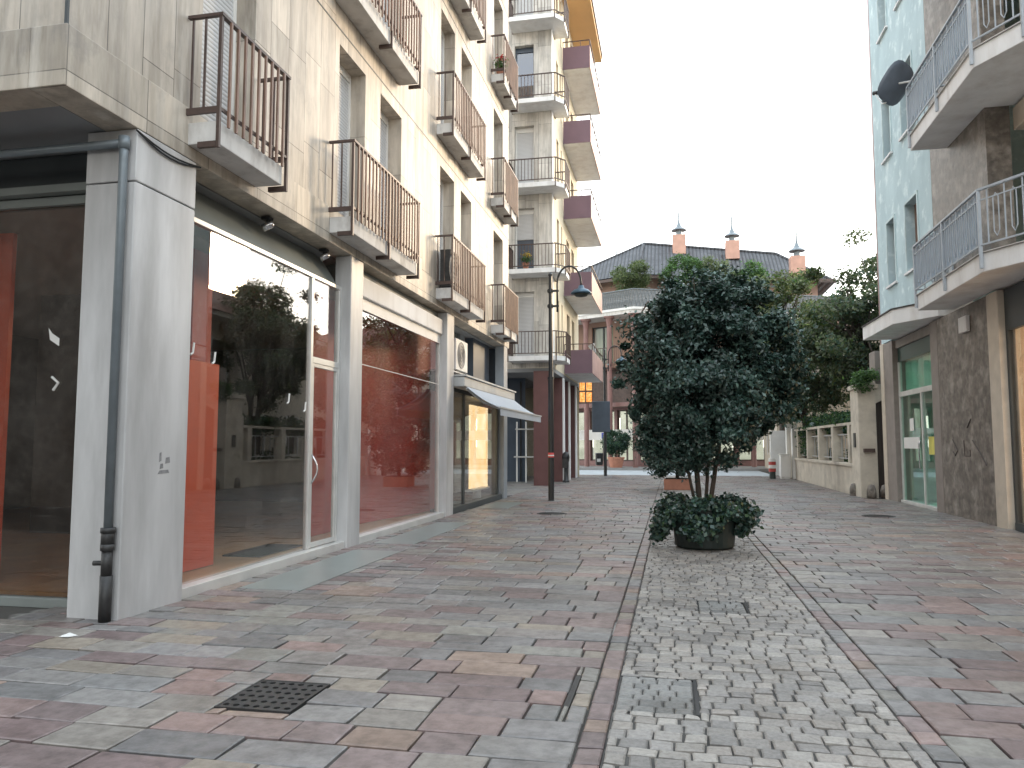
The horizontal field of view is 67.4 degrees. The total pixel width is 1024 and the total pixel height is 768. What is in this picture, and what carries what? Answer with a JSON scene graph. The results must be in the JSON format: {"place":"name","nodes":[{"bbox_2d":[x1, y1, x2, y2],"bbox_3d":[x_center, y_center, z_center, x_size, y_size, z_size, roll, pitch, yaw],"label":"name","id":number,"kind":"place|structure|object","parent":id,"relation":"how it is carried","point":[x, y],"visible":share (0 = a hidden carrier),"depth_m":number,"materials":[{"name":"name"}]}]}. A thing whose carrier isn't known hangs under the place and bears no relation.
{"place":"outdoors","nodes":[
{"label":"outdoors","id":0,"kind":"place"},
{"bbox_2d":[0,475,661,767],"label":"paving","id":1,"kind":"structure","parent":0,"point":[483,601],"depth_m":5.09,"materials":[{"name":"grey stone"}]},
{"bbox_2d":[59,633,77,636],"bbox_3d":[-3.259,1.845,5.644,0.094,0.016,0.083,-2,-5,24],"label":"paper scrap","id":2,"kind":"object","parent":1,"relation":"on","point":[68,635],"visible":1,"depth_m":5.65,"materials":[{"name":"white paper"}]},
{"bbox_2d":[214,679,329,714],"bbox_3d":[-1.337,1.761,4.328,0.442,0.024,0.492,-1,-5,12],"label":"drain grate","id":3,"kind":"object","parent":1,"relation":"on","point":[276,696],"visible":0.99,"depth_m":4.30,"materials":[{"name":"metal"}]},
{"bbox_2d":[239,550,400,591],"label":"threshold slab","id":4,"kind":"structure","parent":1,"relation":"on","point":[305,577],"depth_m":8.56,"materials":[{"name":"grey stone"}]},
{"bbox_2d":[373,522,468,544],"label":"threshold slab","id":5,"kind":"structure","parent":1,"relation":"on","point":[417,536],"depth_m":12.26,"materials":[{"name":"grey stone"}]},
{"bbox_2d":[480,502,522,507],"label":"threshold slab","id":6,"kind":"structure","parent":1,"relation":"on","point":[502,505],"depth_m":18.00,"materials":[{"name":"grey stone"}]},
{"bbox_2d":[537,512,566,514],"bbox_3d":[0.824,2.682,15.853,0.620,0.028,0.620,-1,-5,12],"label":"manhole cover","id":7,"kind":"object","parent":1,"relation":"on","point":[551,513],"visible":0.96,"depth_m":15.81,"materials":[{"name":"metal"}]},
{"bbox_2d":[562,452,569,482],"bbox_3d":[2.061,3.171,29.338,0.300,1.170,0.300,-1,-5,12],"label":"bollard","id":8,"kind":"object","parent":1,"relation":"on","point":[565,460],"visible":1,"depth_m":29.23,"materials":[{"name":"grey metal"}]},
{"bbox_2d":[547,265,591,500],"bbox_3d":[1.483,-0.059,19.676,1.160,6.064,0.550,-1,-5,12],"label":"street lamp","id":9,"kind":"object","parent":1,"relation":"on","point":[580,291],"visible":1,"depth_m":19.69,"materials":[{"name":"black metal"}]},
{"bbox_2d":[563,676,580,708],"bbox_3d":[0.351,1.794,4.430,0.033,0.052,0.570,-1,-5,12],"label":"drain slot","id":10,"kind":"object","parent":1,"relation":"on","point":[572,692],"visible":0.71,"depth_m":4.41,"materials":[{"name":"metal"}]},
{"bbox_2d":[603,345,625,475],"bbox_3d":[4.797,1.217,35.584,1.160,6.064,0.550,-1,-5,12],"label":"street lamp","id":11,"kind":"object","parent":1,"relation":"on","point":[605,433],"visible":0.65,"depth_m":35.69,"materials":[{"name":"metal"}]},
{"bbox_2d":[588,343,604,369],"bbox_3d":[3.933,-1.270,35.766,0.781,1.276,0.309,0,-5,-2],"label":"spotlight","id":12,"kind":"object","parent":11,"relation":"attached to","point":[590,346],"visible":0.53,"depth_m":35.71,"materials":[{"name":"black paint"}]},
{"bbox_2d":[595,453,602,464],"bbox_3d":[4.024,3.460,35.443,0.380,0.570,0.380,-1,-5,12],"label":"litter bin","id":13,"kind":"object","parent":11,"relation":"attached to","point":[598,458],"visible":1,"depth_m":35.29,"materials":[{"name":"black metal"}]},
{"bbox_2d":[592,401,609,431],"bbox_3d":[4.129,1.517,35.612,0.840,1.430,0.070,-1,-5,12],"label":"sign board","id":14,"kind":"object","parent":11,"relation":"attached to","point":[600,416],"visible":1,"depth_m":35.58,"materials":[{"name":"grey metal"}]},
{"bbox_2d":[0,447,1021,767],"bbox_3d":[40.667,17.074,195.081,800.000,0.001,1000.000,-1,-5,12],"label":"ground","id":15,"kind":"structure","parent":0,"point":[12,611],"depth_m":6.49,"materials":[{"name":"grey stone"}]},
{"bbox_2d":[0,0,518,622],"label":"marble building","id":16,"kind":"structure","parent":15,"relation":"on","point":[230,230],"depth_m":10.02,"materials":[{"name":"stone"}]},
{"bbox_2d":[0,195,85,607],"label":"shop window","id":17,"kind":"structure","parent":16,"relation":"in","point":[73,201],"depth_m":7.00,"materials":[{"name":"metal"}]},
{"bbox_2d":[200,0,236,130],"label":"window","id":18,"kind":"structure","parent":16,"relation":"in","point":[229,7],"depth_m":8.11,"materials":[{"name":"white paint"}]},
{"bbox_2d":[182,217,343,598],"bbox_3d":[-2.764,0.309,8.922,0.200,3.650,3.614,-1,-5,12],"label":"shop window","id":19,"kind":"structure","parent":16,"relation":"in","point":[190,588],"depth_m":9.72,"materials":[{"name":"metal"}]},
{"bbox_2d":[309,363,337,547],"bbox_3d":[-2.479,0.936,10.219,0.132,2.369,0.782,-1,-5,12],"label":"door","id":20,"kind":"structure","parent":16,"relation":"in","point":[335,389],"depth_m":10.51,"materials":[{"name":"metal"}]},
{"bbox_2d":[337,65,350,216],"bbox_3d":[-2.545,-3.426,11.010,0.065,2.470,0.920,-1,-5,12],"label":"window","id":21,"kind":"structure","parent":16,"relation":"in","point":[344,78],"depth_m":11.31,"materials":[{"name":"white paint"}]},
{"bbox_2d":[380,111,387,239],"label":"window","id":22,"kind":"structure","parent":16,"relation":"in","point":[383,119],"depth_m":12.86,"materials":[{"name":"grey glass"}]},
{"bbox_2d":[382,0,389,30],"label":"window","id":23,"kind":"structure","parent":16,"relation":"in","point":[386,23],"depth_m":13.10,"materials":[{"name":"white paint"}]},
{"bbox_2d":[359,343,443,543],"bbox_3d":[-1.870,0.594,13.221,0.200,3.770,4.294,-1,-5,12],"label":"shop window","id":24,"kind":"structure","parent":16,"relation":"in","point":[372,534],"depth_m":14.24,"materials":[{"name":"metal"}]},
{"bbox_2d":[439,179,442,280],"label":"window","id":25,"kind":"structure","parent":16,"relation":"in","point":[441,183],"depth_m":16.07,"materials":[{"name":"grey glass"}]},
{"bbox_2d":[441,30,444,123],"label":"window","id":26,"kind":"structure","parent":16,"relation":"in","point":[442,34],"depth_m":16.32,"materials":[{"name":"white paint"}]},
{"bbox_2d":[440,249,456,289],"bbox_3d":[-1.238,-2.207,15.074,0.238,0.790,0.675,-1,-5,12],"label":"air conditioner","id":27,"kind":"object","parent":16,"relation":"on","point":[447,264],"visible":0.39,"depth_m":14.88,"materials":[{"name":"metal"}]},
{"bbox_2d":[454,338,467,373],"bbox_3d":[-1.230,-0.596,16.954,0.298,0.720,0.950,-1,-5,12],"label":"air conditioner","id":28,"kind":"object","parent":16,"relation":"on","point":[460,356],"visible":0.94,"depth_m":16.79,"materials":[{"name":"white paint"}]},
{"bbox_2d":[453,392,501,513],"bbox_3d":[-0.850,1.589,18.119,0.180,2.570,4.830,-1,-5,12],"label":"shop window","id":29,"kind":"structure","parent":16,"relation":"in","point":[463,506],"depth_m":17.18,"materials":[{"name":"metal"}]},
{"bbox_2d":[493,240,493,319],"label":"window","id":30,"kind":"structure","parent":16,"relation":"in","point":[493,240],"depth_m":20.72,"materials":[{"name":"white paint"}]},
{"bbox_2d":[494,11,494,73],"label":"window","id":31,"kind":"structure","parent":16,"relation":"in","point":[494,11],"depth_m":21.29,"materials":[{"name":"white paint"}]},
{"bbox_2d":[454,374,541,421],"bbox_3d":[-0.238,0.424,18.356,1.080,0.850,5.240,-1,-5,12],"label":"awning","id":32,"kind":"object","parent":16,"relation":"attached to","point":[501,398],"visible":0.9,"depth_m":17.34,"materials":[{"name":"grey fabric"}]},
{"bbox_2d":[494,54,507,73],"bbox_3d":[-0.290,-8.281,19.937,0.550,0.617,0.578,-1,-5,12],"label":"flower pot","id":33,"kind":"object","parent":16,"relation":"on","point":[499,64],"visible":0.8,"depth_m":19.87,"materials":[{"name":"ceramic"}]},
{"bbox_2d":[579,468,759,470],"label":"road kerb","id":34,"kind":"structure","parent":15,"relation":"on","point":[731,469],"depth_m":43.71,"materials":[{"name":"grey stone"}]},
{"bbox_2d":[572,476,965,767],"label":"strip border","id":35,"kind":"object","parent":15,"relation":"on","point":[919,729],"visible":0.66,"depth_m":4.61,"materials":[{"name":"grey stone"}]},
{"bbox_2d":[600,475,937,767],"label":"cobbles","id":36,"kind":"object","parent":15,"relation":"on","point":[859,733],"visible":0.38,"depth_m":4.64,"materials":[{"name":"stone"}]},
{"bbox_2d":[614,676,699,717],"bbox_3d":[0.823,1.767,4.349,0.448,0.032,0.620,-1,-5,12],"label":"access cover","id":37,"kind":"object","parent":36,"relation":"on","point":[628,691],"visible":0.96,"depth_m":4.31,"materials":[{"name":"stone"}]},
{"bbox_2d":[664,478,690,489],"bbox_3d":[5.311,3.202,24.662,0.840,0.360,0.840,-1,-5,12],"label":"planter","id":38,"kind":"object","parent":36,"relation":"on","point":[673,484],"visible":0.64,"depth_m":24.27,"materials":[{"name":"ceramic"}]},
{"bbox_2d":[628,392,703,478],"bbox_3d":[5.257,1.227,24.887,2.746,3.739,2.832,-5,-6,45],"label":"planter tree","id":39,"kind":"object","parent":38,"relation":"in","point":[662,471],"visible":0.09,"depth_m":24.67,"materials":[{"name":"green plant"}]},
{"bbox_2d":[671,504,735,550],"bbox_3d":[2.668,1.964,10.660,0.940,0.590,0.940,-1,-5,12],"label":"planter","id":40,"kind":"object","parent":36,"relation":"on","point":[726,539],"visible":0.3,"depth_m":10.30,"materials":[{"name":"black plastic"}]},
{"bbox_2d":[646,491,764,546],"bbox_3d":[2.650,1.856,10.639,1.535,0.751,1.326,-3,-6,37],"label":"trailing plant","id":41,"kind":"object","parent":40,"relation":"in","point":[743,513],"visible":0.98,"depth_m":10.28,"materials":[{"name":"green plant"}]},
{"bbox_2d":[606,259,818,497],"bbox_3d":[2.779,0.013,10.709,2.988,3.496,2.710,-1,-5,12],"label":"planter tree","id":42,"kind":"object","parent":40,"relation":"in","point":[704,391],"visible":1,"depth_m":10.24,"materials":[{"name":"green plant"}]},
{"bbox_2d":[697,601,750,614],"bbox_3d":[1.837,1.956,6.694,0.420,0.032,0.480,-1,-5,12],"label":"access cover","id":43,"kind":"object","parent":36,"relation":"on","point":[719,606],"visible":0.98,"depth_m":6.66,"materials":[{"name":"stone"}]},
{"bbox_2d":[748,267,817,453],"bbox_3d":[12.946,-0.697,37.932,5.728,10.254,5.341,-1,-5,12],"label":"tree","id":44,"kind":"object","parent":15,"relation":"on","point":[798,287],"visible":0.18,"depth_m":37.14,"materials":[{"name":"green plant"}]},
{"bbox_2d":[770,424,798,478],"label":"end pillar","id":45,"kind":"structure","parent":15,"relation":"on","point":[779,440],"depth_m":33.60,"materials":[{"name":"white paint"}]},
{"bbox_2d":[753,321,849,457],"bbox_3d":[11.952,0.588,31.225,4.938,6.629,5.136,-1,-5,12],"label":"tree","id":46,"kind":"object","parent":15,"relation":"on","point":[823,394],"visible":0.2,"depth_m":30.40,"materials":[{"name":"green plant"}]},
{"bbox_2d":[794,422,852,493],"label":"garden wall","id":47,"kind":"structure","parent":15,"relation":"on","point":[834,473],"depth_m":26.21,"materials":[{"name":"beige paint"}]},
{"bbox_2d":[795,406,850,461],"bbox_3d":[11.485,2.209,27.080,1.865,2.640,10.807,-1,-5,12],"label":"ivy hedge","id":48,"kind":"object","parent":47,"relation":"on","point":[831,418],"visible":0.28,"depth_m":27.50,"materials":[{"name":"green plant"}]},
{"bbox_2d":[796,248,879,408],"bbox_3d":[11.300,-0.520,25.887,4.736,7.995,4.756,2,-5,-24],"label":"tree","id":49,"kind":"object","parent":15,"relation":"on","point":[850,311],"visible":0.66,"depth_m":25.35,"materials":[{"name":"green plant"}]},
{"bbox_2d":[839,223,877,335],"bbox_3d":[14.101,-1.097,27.503,4.631,9.392,4.107,-1,-5,12],"label":"tree","id":50,"kind":"object","parent":15,"relation":"on","point":[868,279],"visible":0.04,"depth_m":27.44,"materials":[{"name":"green plant"}]},
{"bbox_2d":[847,351,884,497],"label":"gate pillar","id":51,"kind":"structure","parent":15,"relation":"on","point":[867,446],"depth_m":20.99,"materials":[{"name":"beige paint"}]},
{"bbox_2d":[842,365,879,392],"bbox_3d":[9.649,-0.110,21.024,1.099,0.813,0.738,-1,-5,12],"label":"bush","id":52,"kind":"object","parent":51,"relation":"on","point":[861,378],"visible":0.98,"depth_m":20.93,"materials":[{"name":"green plant"}]},
{"bbox_2d":[507,479,541,495],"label":"arcade paving","id":53,"kind":"structure","parent":0,"point":[514,488],"depth_m":25.77,"materials":[{"name":"grey stone"}]},
{"bbox_2d":[514,422,533,481],"bbox_3d":[0.533,2.568,29.013,0.900,2.280,0.250,-1,-5,12],"label":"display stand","id":54,"kind":"object","parent":53,"relation":"on","point":[517,456],"visible":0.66,"depth_m":28.98,"materials":[{"name":"white paint"}]},
{"bbox_2d":[507,0,602,485],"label":"cream building","id":55,"kind":"structure","parent":53,"relation":"on","point":[554,153],"depth_m":28.93,"materials":[{"name":"beige paint"}]},
{"bbox_2d":[507,378,524,481],"bbox_3d":[-3.107,1.843,30.726,7.400,4.040,0.120,-1,-5,12],"label":"shop window","id":56,"kind":"structure","parent":55,"relation":"in","point":[515,384],"depth_m":30.03,"materials":[{"name":"blue metal"}]},
{"bbox_2d":[516,292,533,355],"bbox_3d":[0.501,-2.164,28.175,0.730,2.380,0.060,-1,-5,12],"label":"window","id":57,"kind":"structure","parent":55,"relation":"in","point":[525,301],"depth_m":28.17,"materials":[{"name":"white paint"}]},
{"bbox_2d":[516,209,533,268],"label":"window","id":58,"kind":"structure","parent":55,"relation":"in","point":[525,229],"depth_m":28.45,"materials":[{"name":"white paint"}]},
{"bbox_2d":[516,127,533,182],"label":"window","id":59,"kind":"structure","parent":55,"relation":"in","point":[524,136],"depth_m":28.69,"materials":[{"name":"white paint"}]},
{"bbox_2d":[516,47,533,98],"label":"window","id":60,"kind":"structure","parent":55,"relation":"in","point":[524,56],"depth_m":28.95,"materials":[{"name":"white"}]},
{"bbox_2d":[516,0,533,16],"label":"window","id":61,"kind":"structure","parent":55,"relation":"in","point":[529,4],"depth_m":29.14,"materials":[{"name":"white paint"}]},
{"bbox_2d":[520,252,532,268],"bbox_3d":[0.508,-4.429,27.370,0.419,0.626,0.565,3,-5,-33],"label":"flower pot","id":62,"kind":"object","parent":55,"relation":"on","point":[525,260],"visible":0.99,"depth_m":27.29,"materials":[{"name":"ceramic"}]},
{"bbox_2d":[579,382,592,403],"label":"window","id":63,"kind":"structure","parent":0,"point":[585,393],"depth_m":42.63,"materials":[{"name":"glass"}]},
{"bbox_2d":[579,470,768,475],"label":"road","id":64,"kind":"structure","parent":0,"point":[641,472],"depth_m":38.78,"materials":[{"name":"grey asphalt"}]},
{"bbox_2d":[579,465,768,470],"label":"pavement","id":65,"kind":"structure","parent":0,"point":[761,468],"depth_m":44.86,"materials":[{"name":"grey stone"}]},
{"bbox_2d":[607,457,624,467],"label":"plant pot","id":66,"kind":"object","parent":65,"relation":"on","point":[615,462],"visible":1,"depth_m":44.33,"materials":[{"name":"ceramic"}]},
{"bbox_2d":[600,429,632,456],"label":"bush","id":67,"kind":"object","parent":66,"relation":"on","point":[615,447],"visible":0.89,"depth_m":44.51,"materials":[{"name":"green plant"}]},
{"bbox_2d":[578,212,835,467],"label":"corner building","id":68,"kind":"structure","parent":0,"point":[599,332],"depth_m":48.81,"materials":[{"name":"grey concrete"}]},
{"bbox_2d":[579,411,583,459],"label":"window","id":69,"kind":"structure","parent":68,"relation":"in","point":[581,414],"depth_m":49.96,"materials":[{"name":"beige glass"}]},
{"bbox_2d":[593,326,612,362],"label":"window","id":70,"kind":"structure","parent":68,"relation":"in","point":[600,333],"depth_m":49.02,"materials":[{"name":"glass"}]},
{"bbox_2d":[591,410,614,460],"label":"window","id":71,"kind":"structure","parent":68,"relation":"in","point":[597,444],"depth_m":49.04,"materials":[{"name":"beige glass"}]},
{"bbox_2d":[618,410,632,460],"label":"window","id":72,"kind":"structure","parent":68,"relation":"in","point":[622,418],"depth_m":47.67,"materials":[{"name":"beige glass"}]},
{"bbox_2d":[610,259,654,290],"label":"terrace bush","id":73,"kind":"object","parent":68,"relation":"on","point":[636,268],"visible":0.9,"depth_m":46.58,"materials":[{"name":"green plant"}]},
{"bbox_2d":[657,251,703,285],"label":"terrace bush","id":74,"kind":"object","parent":68,"relation":"on","point":[689,261],"visible":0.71,"depth_m":46.46,"materials":[{"name":"green plant"}]},
{"bbox_2d":[694,254,735,283],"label":"terrace bush","id":75,"kind":"object","parent":68,"relation":"on","point":[707,260],"visible":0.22,"depth_m":46.76,"materials":[{"name":"green plant"}]},
{"bbox_2d":[712,442,734,458],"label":"window","id":76,"kind":"structure","parent":68,"relation":"in","point":[722,446],"depth_m":48.26,"materials":[{"name":"beige glass"}]},
{"bbox_2d":[733,259,770,280],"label":"terrace bush","id":77,"kind":"object","parent":68,"relation":"on","point":[752,264],"visible":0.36,"depth_m":46.97,"materials":[{"name":"green plant"}]},
{"bbox_2d":[740,440,764,460],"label":"window","id":78,"kind":"structure","parent":68,"relation":"in","point":[744,456],"depth_m":48.55,"materials":[{"name":"beige glass"}]},
{"bbox_2d":[577,0,876,446],"label":"sky","id":79,"kind":"structure","parent":0,"point":[755,113],"materials":[{"name":"white"}]},
{"bbox_2d":[764,312,870,467],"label":"pale house","id":80,"kind":"structure","parent":0,"point":[767,447],"depth_m":39.27,"materials":[{"name":"white paint"}]},
{"bbox_2d":[767,430,769,454],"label":"window","id":81,"kind":"structure","parent":80,"relation":"in","point":[769,430],"depth_m":42.43,"materials":[{"name":"beige glass"}]},
{"bbox_2d":[700,476,1023,767],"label":"paving","id":82,"kind":"structure","parent":0,"point":[922,608],"depth_m":7.30,"materials":[{"name":"grey stone"}]},
{"bbox_2d":[768,458,775,478],"bbox_3d":[11.038,3.585,32.557,0.300,0.859,0.300,-1,-5,12],"label":"bollard","id":83,"kind":"object","parent":82,"relation":"on","point":[772,468],"visible":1,"depth_m":32.44,"materials":[{"name":"white paint"}]},
{"bbox_2d":[778,454,789,478],"bbox_3d":[11.618,3.505,32.750,0.420,1.050,0.660,-1,-5,12],"label":"utility cabinet","id":84,"kind":"object","parent":82,"relation":"on","point":[784,466],"visible":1,"depth_m":32.47,"materials":[{"name":"grey metal"}]},
{"bbox_2d":[861,514,895,517],"bbox_3d":[7.292,2.636,15.278,0.620,0.028,0.620,-1,-5,12],"label":"manhole cover","id":85,"kind":"object","parent":82,"relation":"on","point":[872,515],"visible":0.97,"depth_m":15.29,"materials":[{"name":"metal"}]},
{"bbox_2d":[861,0,1023,532],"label":"aqua building","id":86,"kind":"structure","parent":0,"point":[948,146],"depth_m":14.79,"materials":[{"name":"paint"}]},
{"bbox_2d":[876,0,887,44],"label":"window","id":87,"kind":"structure","parent":86,"relation":"in","point":[885,27],"depth_m":20.07,"materials":[{"name":"white"}]},
{"bbox_2d":[880,100,892,164],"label":"window","id":88,"kind":"structure","parent":86,"relation":"in","point":[890,153],"depth_m":19.74,"materials":[{"name":"white concrete"}]},
{"bbox_2d":[885,214,897,289],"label":"window","id":89,"kind":"structure","parent":86,"relation":"in","point":[893,216],"depth_m":19.43,"materials":[{"name":"white concrete"}]},
{"bbox_2d":[872,60,913,105],"bbox_3d":[8.369,-6.459,16.407,1.269,0.820,0.612,-3,-5,30],"label":"satellite dish","id":90,"kind":"object","parent":86,"relation":"attached to","point":[895,80],"visible":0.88,"depth_m":16.41,"materials":[{"name":"metal"}]},
{"bbox_2d":[893,0,900,10],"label":"window","id":91,"kind":"structure","parent":86,"relation":"in","point":[897,3],"depth_m":18.66,"materials":[{"name":"white concrete"}]},
{"bbox_2d":[898,50,912,141],"bbox_3d":[9.396,-6.779,18.105,0.300,1.750,1.100,-1,-5,12],"label":"window","id":92,"kind":"structure","parent":86,"relation":"in","point":[904,134],"depth_m":18.34,"materials":[{"name":"white concrete"}]},
{"bbox_2d":[903,190,919,275],"bbox_3d":[9.396,-3.490,17.841,0.300,1.750,1.100,-1,-5,12],"label":"window","id":93,"kind":"structure","parent":86,"relation":"in","point":[916,211],"depth_m":18.18,"materials":[{"name":"white concrete"}]},
{"bbox_2d":[897,352,936,510],"bbox_3d":[9.487,1.097,17.926,0.146,3.519,2.896,-1,-5,12],"label":"door","id":94,"kind":"structure","parent":86,"relation":"in","point":[906,442],"depth_m":18.12,"materials":[{"name":"metal"}]},
{"bbox_2d":[933,266,951,282],"bbox_3d":[8.211,-2.405,14.697,0.050,1.045,1.050,-1,-5,12],"label":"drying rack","id":95,"kind":"object","parent":86,"relation":"on","point":[938,277],"depth_m":14.67,"materials":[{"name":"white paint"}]},
{"bbox_2d":[1003,281,1023,532],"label":"shop window","id":96,"kind":"structure","parent":86,"relation":"in","point":[1013,295],"depth_m":12.88,"materials":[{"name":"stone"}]}
]}

